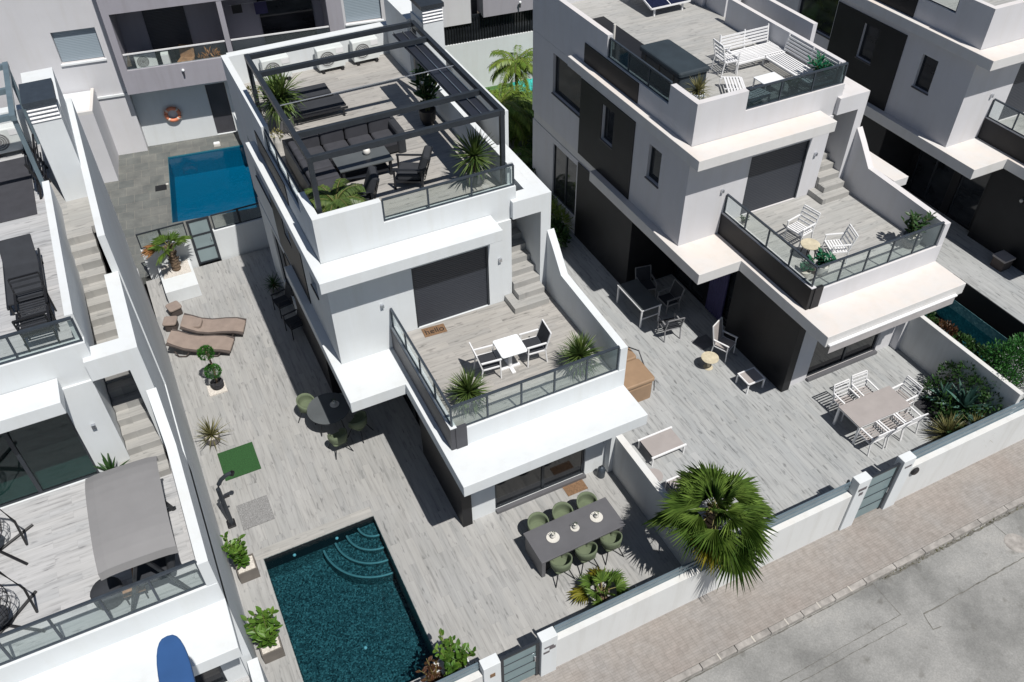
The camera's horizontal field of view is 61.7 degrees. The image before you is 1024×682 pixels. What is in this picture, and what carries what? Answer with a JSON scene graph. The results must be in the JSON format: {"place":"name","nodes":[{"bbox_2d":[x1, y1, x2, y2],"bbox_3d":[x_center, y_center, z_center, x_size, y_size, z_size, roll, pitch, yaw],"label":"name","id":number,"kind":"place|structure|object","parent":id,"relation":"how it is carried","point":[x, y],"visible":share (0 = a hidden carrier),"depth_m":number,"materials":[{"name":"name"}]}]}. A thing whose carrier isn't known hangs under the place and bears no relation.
{"place":"outdoors","nodes":[
{"label":"outdoors","id":0,"kind":"place"},
{"bbox_2d":[156,635,195,681],"bbox_3d":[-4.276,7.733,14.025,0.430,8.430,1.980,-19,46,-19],"label":"surfboard","id":1,"kind":"object","parent":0,"point":[173,662],"visible":1,"depth_m":11.51,"materials":[{"name":"blue plastic"}]},
{"bbox_2d":[104,132,261,283],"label":"patio","id":2,"kind":"structure","parent":0,"point":[140,204],"depth_m":34.19,"materials":[{"name":"tile"}]},
{"bbox_2d":[135,202,269,279],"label":"wall","id":3,"kind":"structure","parent":2,"relation":"on","point":[240,237],"depth_m":30.74,"materials":[{"name":"paint"}]},
{"bbox_2d":[186,216,220,264],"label":"garden gate","id":4,"kind":"structure","parent":3,"relation":"attached to","point":[201,233],"depth_m":30.38,"materials":[{"name":"glass"}]},
{"bbox_2d":[168,145,259,222],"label":"swimming pool","id":5,"kind":"structure","parent":2,"relation":"in","point":[207,183],"depth_m":36.58,"materials":[{"name":"liquid"}]},
{"bbox_2d":[137,268,251,681],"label":"patio","id":6,"kind":"structure","parent":0,"point":[246,679],"depth_m":19.07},
{"bbox_2d":[0,67,256,681],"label":"modern house","id":7,"kind":"structure","parent":6,"relation":"on","point":[87,391],"depth_m":17.36,"materials":[{"name":"paint"}]},
{"bbox_2d":[0,122,23,154],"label":"air conditioner","id":8,"kind":"object","parent":7,"relation":"on","point":[10,140],"visible":0.86,"depth_m":21.55,"materials":[{"name":"white metal"}]},
{"bbox_2d":[0,157,36,222],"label":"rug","id":9,"kind":"object","parent":7,"relation":"attached to","point":[17,198],"visible":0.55,"depth_m":20.60,"materials":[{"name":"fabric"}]},
{"bbox_2d":[0,61,43,188],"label":"pergola","id":10,"kind":"object","parent":7,"relation":"on","point":[8,88],"visible":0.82,"depth_m":19.80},
{"bbox_2d":[0,234,44,315],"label":"sun lounger","id":11,"kind":"object","parent":7,"relation":"on","point":[18,255],"visible":0.88,"depth_m":17.93,"materials":[{"name":"grey fabric"}]},
{"bbox_2d":[0,571,45,633],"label":"hanging egg chair","id":12,"kind":"object","parent":7,"relation":"on","point":[4,616],"visible":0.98,"depth_m":15.76,"materials":[{"name":"metal"}]},
{"bbox_2d":[7,271,59,326],"bbox_3d":[-9.387,-0.737,16.821,0.585,0.967,0.645,-19,46,-19],"label":"garden chair","id":13,"kind":"object","parent":7,"relation":"on","point":[46,301],"visible":0.88,"depth_m":16.77,"materials":[{"name":"grey wood"}]},
{"bbox_2d":[11,305,60,351],"bbox_3d":[-9.052,-0.277,16.324,0.585,0.967,0.645,-19,46,-19],"label":"garden chair","id":14,"kind":"object","parent":7,"relation":"on","point":[31,320],"visible":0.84,"depth_m":16.19,"materials":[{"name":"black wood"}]},
{"bbox_2d":[22,134,50,199],"bbox_3d":[-11.396,-4.189,20.552,0.308,0.963,1.450,-19,46,-19],"label":"railing","id":15,"kind":"object","parent":7,"relation":"on","point":[38,159],"visible":0.75,"depth_m":20.32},
{"bbox_2d":[0,413,99,507],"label":"sliding door","id":16,"kind":"structure","parent":7,"relation":"in","point":[50,454],"depth_m":17.62,"materials":[{"name":"black glass"}]},
{"bbox_2d":[90,577,123,609],"bbox_3d":[-7.624,4.755,16.173,0.580,0.390,0.580,-19,46,-19],"label":"ottoman","id":17,"kind":"object","parent":7,"relation":"on","point":[104,586],"visible":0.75,"depth_m":16.04,"materials":[{"name":"grey fabric"}]},
{"bbox_2d":[85,456,193,614],"bbox_3d":[-7.069,3.660,16.312,1.321,1.810,2.355,-18,46,-18],"label":"swing seat","id":18,"kind":"object","parent":7,"relation":"on","point":[128,517],"visible":0.94,"depth_m":15.58,"materials":[{"name":"fabric"}]},
{"bbox_2d":[0,0,445,182],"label":"apartment building","id":19,"kind":"structure","parent":0,"point":[81,48],"depth_m":34.76,"materials":[{"name":"paint"}]},
{"bbox_2d":[141,5,195,61],"bbox_3d":[-14.051,-12.707,35.064,1.600,2.450,0.045,-13,44,-13],"label":"balcony door","id":20,"kind":"structure","parent":19,"relation":"in","point":[167,27],"depth_m":35.01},
{"bbox_2d":[205,82,235,133],"bbox_3d":[-12.596,-10.076,37.055,0.790,2.320,0.040,-13,44,-13],"label":"door","id":21,"kind":"structure","parent":19,"relation":"in","point":[216,93],"depth_m":37.03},
{"bbox_2d":[257,0,316,44],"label":"balcony door","id":22,"kind":"structure","parent":19,"relation":"in","point":[282,15],"depth_m":36.27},
{"bbox_2d":[146,247,681,681],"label":"patio","id":23,"kind":"structure","parent":0,"point":[483,586],"depth_m":23.38,"materials":[{"name":"tile"}]},
{"bbox_2d":[158,258,201,302],"bbox_3d":[-11.570,-2.096,29.837,1.100,0.535,1.620,-19,46,-19],"label":"white planter","id":24,"kind":"object","parent":23,"relation":"on","point":[181,284],"visible":0.89,"depth_m":29.45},
{"bbox_2d":[141,230,191,271],"bbox_3d":[-11.775,-3.102,29.406,1.497,1.538,1.733,25,49,25],"label":"fan palm","id":25,"kind":"object","parent":24,"relation":"in","point":[152,248],"visible":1,"depth_m":29.16,"materials":[{"name":"green plant"}]},
{"bbox_2d":[165,328,234,356],"bbox_3d":[-9.954,0.040,27.452,1.962,0.582,0.759,-1,43,0],"label":"sun lounger","id":26,"kind":"object","parent":23,"relation":"on","point":[180,340],"visible":0.94,"depth_m":27.39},
{"bbox_2d":[180,313,245,335],"bbox_3d":[-9.758,-0.523,28.052,1.962,0.582,0.759,-3,43,-3],"label":"sun lounger","id":27,"kind":"object","parent":23,"relation":"on","point":[226,325],"visible":0.9,"depth_m":27.97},
{"bbox_2d":[207,382,227,396],"bbox_3d":[-9.060,1.467,26.344,0.540,0.047,0.480,-19,46,-19],"label":"gravel tray","id":28,"kind":"object","parent":23,"relation":"on","point":[212,392],"visible":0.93,"depth_m":26.25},
{"bbox_2d":[197,345,223,389],"bbox_3d":[-9.067,0.796,25.846,0.564,1.654,0.628,-19,46,-19],"label":"topiary tree","id":29,"kind":"object","parent":28,"relation":"on","point":[216,383],"visible":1,"depth_m":25.79,"materials":[{"name":"green plant"}]},
{"bbox_2d":[217,442,260,480],"bbox_3d":[-7.728,3.400,24.272,1.000,0.027,1.080,-19,46,-19],"label":"turf mat","id":30,"kind":"object","parent":23,"relation":"on","point":[241,460],"visible":1,"depth_m":24.27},
{"bbox_2d":[220,531,260,583],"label":"potted shrub","id":31,"kind":"object","parent":23,"relation":"on","point":[246,566],"visible":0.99,"depth_m":21.07,"materials":[{"name":"green plant"}]},
{"bbox_2d":[236,495,274,529],"bbox_3d":[-6.882,4.593,22.983,0.840,0.027,0.860,-19,46,-19],"label":"pebble mat","id":32,"kind":"object","parent":23,"relation":"on","point":[255,512],"visible":1,"depth_m":22.96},
{"bbox_2d":[240,606,285,663],"bbox_3d":[-5.579,6.692,19.584,0.966,1.585,0.832,23,48,23],"label":"potted shrub","id":33,"kind":"object","parent":23,"relation":"on","point":[264,634],"visible":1,"depth_m":19.41,"materials":[{"name":"green plant"}]},
{"bbox_2d":[248,507,372,560],"bbox_3d":[-5.249,5.076,22.480,3.290,0.024,0.317,-19,46,-19],"label":"pool coping","id":34,"kind":"object","parent":23,"relation":"on","point":[306,536],"visible":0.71,"depth_m":22.47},
{"bbox_2d":[307,393,349,436],"bbox_3d":[-5.296,2.206,25.002,1.240,0.744,1.240,-19,46,-19],"label":"round table","id":35,"kind":"object","parent":23,"relation":"on","point":[320,410],"visible":0.92,"depth_m":24.71,"materials":[{"name":"stone"}]},
{"bbox_2d":[264,516,435,681],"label":"swimming pool","id":36,"kind":"structure","parent":23,"relation":"in","point":[349,613],"depth_m":21.88,"materials":[{"name":"liquid"}]},
{"bbox_2d":[221,0,647,526],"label":"modern house","id":37,"kind":"structure","parent":23,"relation":"on","point":[383,278],"depth_m":21.87,"materials":[{"name":"paint"}]},
{"bbox_2d":[250,66,305,132],"bbox_3d":[-6.271,-6.562,23.105,1.682,1.956,1.733,-19,46,-19],"label":"potted yucca","id":38,"kind":"object","parent":37,"relation":"on","point":[276,83],"visible":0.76,"depth_m":22.96,"materials":[{"name":"green plant"}]},
{"bbox_2d":[282,94,347,120],"bbox_3d":[-5.651,-6.583,24.074,1.922,0.652,0.740,-19,46,-19],"label":"sun lounger","id":39,"kind":"object","parent":37,"relation":"on","point":[323,104],"visible":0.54,"depth_m":24.08,"materials":[{"name":"grey fabric"}]},
{"bbox_2d":[314,42,345,73],"bbox_3d":[-5.569,-8.662,26.233,0.840,0.740,0.400,-19,46,-19],"label":"air conditioner","id":40,"kind":"object","parent":37,"relation":"on","point":[328,50],"visible":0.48,"depth_m":26.02,"materials":[{"name":"white metal"}]},
{"bbox_2d":[304,178,367,212],"bbox_3d":[-4.175,-3.141,20.445,1.655,1.150,1.631,-19,46,-19],"label":"feather palm","id":41,"kind":"object","parent":37,"relation":"on","point":[341,198],"visible":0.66,"depth_m":20.11,"materials":[{"name":"green plant"}]},
{"bbox_2d":[282,116,406,197],"bbox_3d":[-4.038,-4.714,21.958,3.030,0.780,2.410,-19,46,-19],"label":"corner sofa","id":42,"kind":"object","parent":37,"relation":"on","point":[326,174],"visible":0.62,"depth_m":22.26,"materials":[{"name":"fabric"}]},
{"bbox_2d":[339,166,379,200],"bbox_3d":[-3.685,-3.683,20.760,0.970,0.902,0.790,-10,44,-10],"label":"armchair","id":43,"kind":"object","parent":37,"relation":"on","point":[371,181],"visible":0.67,"depth_m":20.57,"materials":[{"name":"grey fabric"}]},
{"bbox_2d":[332,146,393,184],"bbox_3d":[-3.789,-4.465,21.922,1.400,0.460,0.740,-18,46,-18],"label":"lounge table","id":44,"kind":"object","parent":37,"relation":"on","point":[355,164],"visible":0.93,"depth_m":21.79,"materials":[{"name":"stone"}]},
{"bbox_2d":[349,35,379,65],"bbox_3d":[-4.578,-9.041,26.625,0.840,0.740,0.400,-19,46,-19],"label":"air conditioner","id":45,"kind":"object","parent":37,"relation":"on","point":[360,43],"visible":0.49,"depth_m":26.41,"materials":[{"name":"white metal"}]},
{"bbox_2d":[244,20,505,213],"bbox_3d":[-3.568,-5.641,21.918,4.760,2.180,5.790,-19,46,-19],"label":"pergola","id":46,"kind":"object","parent":37,"relation":"on","point":[465,98],"visible":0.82,"depth_m":21.04,"materials":[{"name":"metal"}]},
{"bbox_2d":[392,145,432,189],"bbox_3d":[-2.470,-4.388,21.499,0.970,0.902,0.790,1,43,2],"label":"armchair","id":47,"kind":"object","parent":37,"relation":"on","point":[411,172],"visible":1,"depth_m":21.38,"materials":[{"name":"grey fabric"}]},
{"bbox_2d":[409,63,439,125],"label":"potted shrub","id":48,"kind":"object","parent":37,"relation":"on","point":[427,87],"visible":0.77,"depth_m":23.31,"materials":[{"name":"green plant"}]},
{"bbox_2d":[443,366,493,416],"bbox_3d":[-1.018,1.146,20.186,1.289,1.238,1.360,-19,46,-19],"label":"potted yucca","id":49,"kind":"object","parent":37,"relation":"on","point":[467,389],"visible":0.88,"depth_m":20.12,"materials":[{"name":"green plant"}]},
{"bbox_2d":[449,127,498,186],"bbox_3d":[-0.936,-4.542,21.126,1.364,1.608,1.395,-19,46,-19],"label":"potted yucca","id":50,"kind":"object","parent":37,"relation":"on","point":[473,152],"visible":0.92,"depth_m":21.06,"materials":[{"name":"green plant"}]},
{"bbox_2d":[493,334,526,373],"bbox_3d":[-0.048,0.380,21.327,0.680,0.725,0.680,-17,45,-16],"label":"bistro table","id":51,"kind":"object","parent":37,"relation":"on","point":[509,347],"visible":0.98,"depth_m":21.13,"materials":[{"name":"white metal"}]},
{"bbox_2d":[519,319,551,367],"bbox_3d":[0.578,0.058,21.488,0.645,0.967,0.585,-15,45,-15],"label":"garden chair","id":52,"kind":"object","parent":37,"relation":"on","point":[538,342],"visible":0.87,"depth_m":21.42,"materials":[{"name":"white metal"}]},
{"bbox_2d":[495,449,584,507],"bbox_3d":[0.732,3.166,22.585,2.718,2.478,0.070,-19,46,-19],"label":"sliding door","id":53,"kind":"structure","parent":37,"relation":"in","point":[525,484],"depth_m":23.08,"materials":[{"name":"glass"}]},
{"bbox_2d":[555,330,605,378],"bbox_3d":[1.682,0.308,21.058,1.312,1.221,1.311,-19,46,-19],"label":"potted yucca","id":54,"kind":"object","parent":37,"relation":"on","point":[578,350],"visible":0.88,"depth_m":21.03,"materials":[{"name":"green plant"}]},
{"bbox_2d":[433,628,475,676],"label":"potted shrub","id":55,"kind":"object","parent":23,"relation":"on","point":[450,661],"visible":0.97,"depth_m":19.15,"materials":[{"name":"green plant"}]},
{"bbox_2d":[523,497,625,577],"bbox_3d":[1.584,5.019,21.887,2.420,0.750,0.980,-20,46,-19],"label":"dining table","id":56,"kind":"object","parent":23,"relation":"on","point":[541,550],"visible":0.97,"depth_m":21.59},
{"bbox_2d":[567,566,629,606],"bbox_3d":[2.175,6.066,20.864,1.653,0.965,1.659,-19,46,-19],"label":"fan palm","id":57,"kind":"object","parent":23,"relation":"on","point":[600,594],"visible":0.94,"depth_m":20.84,"materials":[{"name":"green plant"}]},
{"bbox_2d":[485,82,532,136],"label":"grass","id":58,"kind":"structure","parent":0,"point":[492,87],"depth_m":40.44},
{"bbox_2d":[380,0,532,86],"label":"house","id":59,"kind":"structure","parent":58,"relation":"on","point":[473,38],"depth_m":38.84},
{"bbox_2d":[487,45,532,93],"bbox_3d":[0.174,-10.824,36.790,2.482,3.381,2.463,-19,46,-19],"label":"feather palm","id":60,"kind":"object","parent":58,"relation":"on","point":[520,66],"visible":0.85,"depth_m":35.69,"materials":[{"name":"green plant"}]},
{"bbox_2d":[488,83,533,144],"bbox_3d":[-0.588,-8.883,34.839,3.091,2.546,3.123,-19,46,-19],"label":"feather palm","id":61,"kind":"object","parent":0,"point":[510,105],"visible":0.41,"depth_m":34.14,"materials":[{"name":"green plant"}]},
{"bbox_2d":[509,135,944,533],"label":"patio","id":62,"kind":"structure","parent":0,"point":[792,446],"depth_m":24.96,"materials":[{"name":"tile"}]},
{"bbox_2d":[616,279,661,327],"bbox_3d":[4.109,-1.229,27.898,0.755,0.745,1.475,-19,46,-19],"label":"porch table","id":63,"kind":"object","parent":62,"relation":"on","point":[639,295],"visible":0.98,"depth_m":27.58,"materials":[{"name":"metal"}]},
{"bbox_2d":[624,343,654,401],"bbox_3d":[2.904,1.001,25.364,2.057,0.970,1.960,-19,46,-19],"label":"sun lounger","id":64,"kind":"object","parent":62,"relation":"on","point":[639,378],"visible":0.33,"depth_m":24.95,"materials":[{"name":"fabric"}]},
{"bbox_2d":[612,434,700,565],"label":"garden wall","id":65,"kind":"structure","parent":62,"relation":"on","point":[640,482],"depth_m":22.38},
{"bbox_2d":[637,426,686,465],"bbox_3d":[4.139,2.918,23.744,1.120,0.358,0.750,-19,46,-19],"label":"daybed","id":66,"kind":"object","parent":62,"relation":"on","point":[661,442],"visible":1,"depth_m":23.62,"materials":[{"name":"fabric"}]},
{"bbox_2d":[641,460,777,596],"bbox_3d":[4.675,4.399,20.480,3.128,2.993,2.909,9,44,10],"label":"fan palm","id":67,"kind":"object","parent":62,"relation":"on","point":[727,550],"visible":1,"depth_m":19.66,"materials":[{"name":"green plant"}]},
{"bbox_2d":[532,0,965,391],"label":"modern house","id":68,"kind":"structure","parent":62,"relation":"on","point":[637,161],"depth_m":25.16,"materials":[{"name":"paint"}]},
{"bbox_2d":[553,145,576,214],"bbox_3d":[1.928,-5.778,30.742,0.070,2.148,1.698,-19,46,-19],"label":"window","id":69,"kind":"structure","parent":68,"relation":"in","point":[565,170],"depth_m":30.80,"materials":[{"name":"glass"}]},
{"bbox_2d":[551,55,580,117],"bbox_3d":[1.847,-8.451,28.243,0.195,1.449,1.920,-19,46,-19],"label":"window","id":70,"kind":"structure","parent":68,"relation":"in","point":[567,82],"depth_m":28.37,"materials":[{"name":"glass"}]},
{"bbox_2d":[593,16,643,57],"bbox_3d":[3.236,-9.517,26.337,1.400,0.796,3.900,-19,46,-19],"label":"roof hatch","id":71,"kind":"object","parent":68,"relation":"on","point":[627,40],"visible":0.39,"depth_m":26.82,"materials":[{"name":"glass"}]},
{"bbox_2d":[640,39,708,91],"bbox_3d":[4.555,-7.703,24.344,1.020,0.850,2.060,-19,46,-19],"label":"covered tub","id":72,"kind":"object","parent":68,"relation":"on","point":[673,62],"visible":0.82,"depth_m":23.86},
{"bbox_2d":[705,273,730,319],"bbox_3d":[6.526,-1.794,27.038,0.110,2.500,0.795,-19,46,-19],"label":"glass door","id":73,"kind":"structure","parent":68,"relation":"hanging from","point":[716,297],"depth_m":27.29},
{"bbox_2d":[718,23,785,72],"bbox_3d":[7.119,-8.678,25.394,1.845,0.793,0.977,-19,46,-19],"label":"slatted sofa","id":74,"kind":"object","parent":68,"relation":"on","point":[753,53],"visible":0.77,"depth_m":25.49,"materials":[{"name":"wood"}]},
{"bbox_2d":[762,34,840,75],"bbox_3d":[8.262,-7.962,24.613,0.877,0.793,2.195,-19,46,-19],"label":"slatted sofa","id":75,"kind":"object","parent":68,"relation":"on","point":[797,67],"visible":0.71,"depth_m":24.86,"materials":[{"name":"wood"}]},
{"bbox_2d":[783,204,820,248],"bbox_3d":[8.199,-3.233,24.262,0.645,0.967,0.585,-27,49,-25],"label":"slatted chair","id":76,"kind":"object","parent":68,"relation":"on","point":[802,232],"visible":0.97,"depth_m":24.20,"materials":[{"name":"white metal"}]},
{"bbox_2d":[806,333,878,376],"bbox_3d":[9.997,-0.223,25.441,2.718,2.478,0.070,-19,46,-19],"label":"sliding door","id":77,"kind":"structure","parent":68,"relation":"in","point":[821,360],"depth_m":25.99,"materials":[{"name":"glass"}]},
{"bbox_2d":[869,151,908,185],"bbox_3d":[10.858,-5.332,25.858,0.560,0.280,2.300,-19,46,-19],"label":"side canopy","id":78,"kind":"object","parent":68,"relation":"attached to","point":[895,175],"visible":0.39,"depth_m":25.33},
{"bbox_2d":[828,294,957,352],"bbox_3d":[10.292,-0.483,23.146,4.550,0.310,0.085,-19,46,-19],"label":"roll awning","id":79,"kind":"object","parent":68,"relation":"attached to","point":[886,325],"visible":1,"depth_m":23.07,"materials":[{"name":"white metal"}]},
{"bbox_2d":[901,209,936,248],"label":"potted shrub","id":80,"kind":"object","parent":68,"relation":"on","point":[913,226],"visible":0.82,"depth_m":23.90,"materials":[{"name":"green plant"}]},
{"bbox_2d":[832,386,910,443],"bbox_3d":[10.171,2.088,24.270,1.860,0.740,0.860,-18,46,-18],"label":"dining table","id":81,"kind":"object","parent":62,"relation":"on","point":[872,407],"visible":0.97,"depth_m":24.00,"materials":[{"name":"white metal"}]},
{"bbox_2d":[914,392,975,428],"bbox_3d":[12.731,2.215,24.660,1.340,0.050,1.930,-19,46,-19],"label":"planting bed","id":82,"kind":"object","parent":62,"relation":"on","point":[923,405],"visible":0.07,"depth_m":24.92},
{"bbox_2d":[919,373,988,435],"bbox_3d":[12.444,1.921,24.383,1.738,0.832,2.518,-19,46,-19],"label":"shrub","id":83,"kind":"object","parent":82,"relation":"on","point":[937,405],"visible":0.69,"depth_m":24.34,"materials":[{"name":"green plant"}]},
{"bbox_2d":[939,379,992,424],"bbox_3d":[12.858,1.620,24.155,1.458,1.094,1.356,-19,46,-19],"label":"agave","id":84,"kind":"object","parent":82,"relation":"on","point":[969,399],"visible":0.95,"depth_m":24.20,"materials":[{"name":"green plant"}]},
{"bbox_2d":[936,360,1002,412],"bbox_3d":[13.134,1.332,24.545,0.940,1.452,2.224,-19,46,-19],"label":"shrub","id":85,"kind":"object","parent":82,"relation":"on","point":[982,398],"visible":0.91,"depth_m":24.28,"materials":[{"name":"green plant"}]},
{"bbox_2d":[898,315,1023,416],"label":"garden wall","id":86,"kind":"structure","parent":62,"relation":"on","point":[927,345],"depth_m":25.05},
{"bbox_2d":[520,439,1023,681],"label":"pavement","id":87,"kind":"structure","parent":0,"point":[674,642],"depth_m":21.68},
{"bbox_2d":[479,653,500,681],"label":"gate pillar","id":88,"kind":"structure","parent":87,"relation":"on","point":[490,668],"depth_m":18.54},
{"bbox_2d":[499,640,538,681],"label":"street gate","id":89,"kind":"structure","parent":88,"relation":"attached to","point":[520,664],"depth_m":19.15,"materials":[{"name":"metal"}]},
{"bbox_2d":[537,626,557,676],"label":"gate pillar","id":90,"kind":"structure","parent":87,"relation":"on","point":[547,638],"depth_m":19.18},
{"bbox_2d":[556,563,715,666],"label":"street wall","id":91,"kind":"structure","parent":87,"relation":"on","point":[606,626],"depth_m":20.18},
{"bbox_2d":[553,557,705,632],"bbox_3d":[2.873,5.897,20.000,4.330,0.620,0.095,-19,46,-19],"label":"metal fence","id":92,"kind":"object","parent":91,"relation":"attached to","point":[591,612],"visible":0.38,"depth_m":19.77,"materials":[{"name":"metal"}]},
{"bbox_2d":[709,492,851,591],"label":"street wall","id":93,"kind":"structure","parent":87,"relation":"on","point":[808,526],"depth_m":21.69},
{"bbox_2d":[737,479,850,537],"bbox_3d":[6.690,4.408,21.190,4.110,0.700,0.095,-19,46,-19],"label":"metal fence","id":94,"kind":"object","parent":93,"relation":"attached to","point":[812,503],"visible":0.51,"depth_m":21.31,"materials":[{"name":"metal"}]},
{"bbox_2d":[838,471,871,530],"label":"gate pillar","id":95,"kind":"structure","parent":87,"relation":"on","point":[859,486],"depth_m":21.80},
{"bbox_2d":[854,462,900,518],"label":"street gate","id":96,"kind":"structure","parent":95,"relation":"attached to","point":[878,488],"depth_m":22.38,"materials":[{"name":"metal"}]},
{"bbox_2d":[880,451,916,509],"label":"gate pillar","id":97,"kind":"structure","parent":87,"relation":"on","point":[906,460],"depth_m":22.36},
{"bbox_2d":[895,409,1023,501],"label":"street wall","id":98,"kind":"structure","parent":87,"relation":"on","point":[957,455],"depth_m":23.50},
{"bbox_2d":[909,398,1023,458],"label":"metal fence","id":99,"kind":"object","parent":98,"relation":"attached to","point":[968,429],"visible":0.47,"depth_m":23.00,"materials":[{"name":"metal"}]},
{"bbox_2d":[683,504,1023,681],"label":"road","id":100,"kind":"structure","parent":0,"point":[978,636],"depth_m":20.76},
{"bbox_2d":[664,495,1023,681],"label":"kerb","id":101,"kind":"structure","parent":100,"relation":"on","point":[812,609],"depth_m":21.39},
{"bbox_2d":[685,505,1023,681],"bbox_3d":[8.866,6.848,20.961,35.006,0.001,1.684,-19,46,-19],"label":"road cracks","id":102,"kind":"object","parent":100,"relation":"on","point":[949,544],"visible":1,"depth_m":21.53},
{"bbox_2d":[902,187,1023,401],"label":"patio","id":103,"kind":"structure","parent":0,"point":[963,256],"depth_m":28.51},
{"bbox_2d":[776,0,1023,272],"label":"modern house","id":104,"kind":"structure","parent":103,"relation":"on","point":[942,121],"depth_m":27.99,"materials":[{"name":"paint"}]},
{"bbox_2d":[799,0,838,39],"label":"window","id":105,"kind":"structure","parent":104,"relation":"in","point":[823,12],"depth_m":30.94,"materials":[{"name":"glass"}]},
{"bbox_2d":[855,24,879,65],"bbox_3d":[12.219,-10.169,29.318,0.195,1.239,0.760,-19,46,-19],"label":"window","id":106,"kind":"structure","parent":104,"relation":"in","point":[871,34],"depth_m":29.41,"materials":[{"name":"glass"}]},
{"bbox_2d":[911,55,937,95],"bbox_3d":[13.361,-8.598,27.621,0.195,1.139,0.700,-19,46,-19],"label":"window","id":107,"kind":"structure","parent":104,"relation":"in","point":[929,65],"depth_m":27.69,"materials":[{"name":"glass"}]},
{"bbox_2d":[908,150,954,209],"bbox_3d":[15.202,-6.114,30.825,0.070,2.378,1.598,-19,46,-19],"label":"sliding door","id":108,"kind":"structure","parent":104,"relation":"in","point":[931,178],"depth_m":31.09,"materials":[{"name":"glass"}]},
{"bbox_2d":[947,172,991,227],"bbox_3d":[15.915,-5.141,29.774,0.060,2.378,0.998,-19,46,-19],"label":"porch door","id":109,"kind":"structure","parent":104,"relation":"in","point":[968,194],"depth_m":29.95,"materials":[{"name":"glass"}]},
{"bbox_2d":[935,300,1008,360],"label":"swimming pool","id":110,"kind":"structure","parent":103,"relation":"in","point":[964,320],"depth_m":27.23,"materials":[{"name":"liquid"}]},
{"bbox_2d":[954,283,1023,343],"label":"sunken wall","id":111,"kind":"structure","parent":103,"relation":"on","point":[997,318],"depth_m":27.60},
{"bbox_2d":[981,331,1023,388],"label":"shrub","id":112,"kind":"object","parent":103,"relation":"on","point":[1011,351],"visible":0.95,"depth_m":23.97,"materials":[{"name":"green plant"}]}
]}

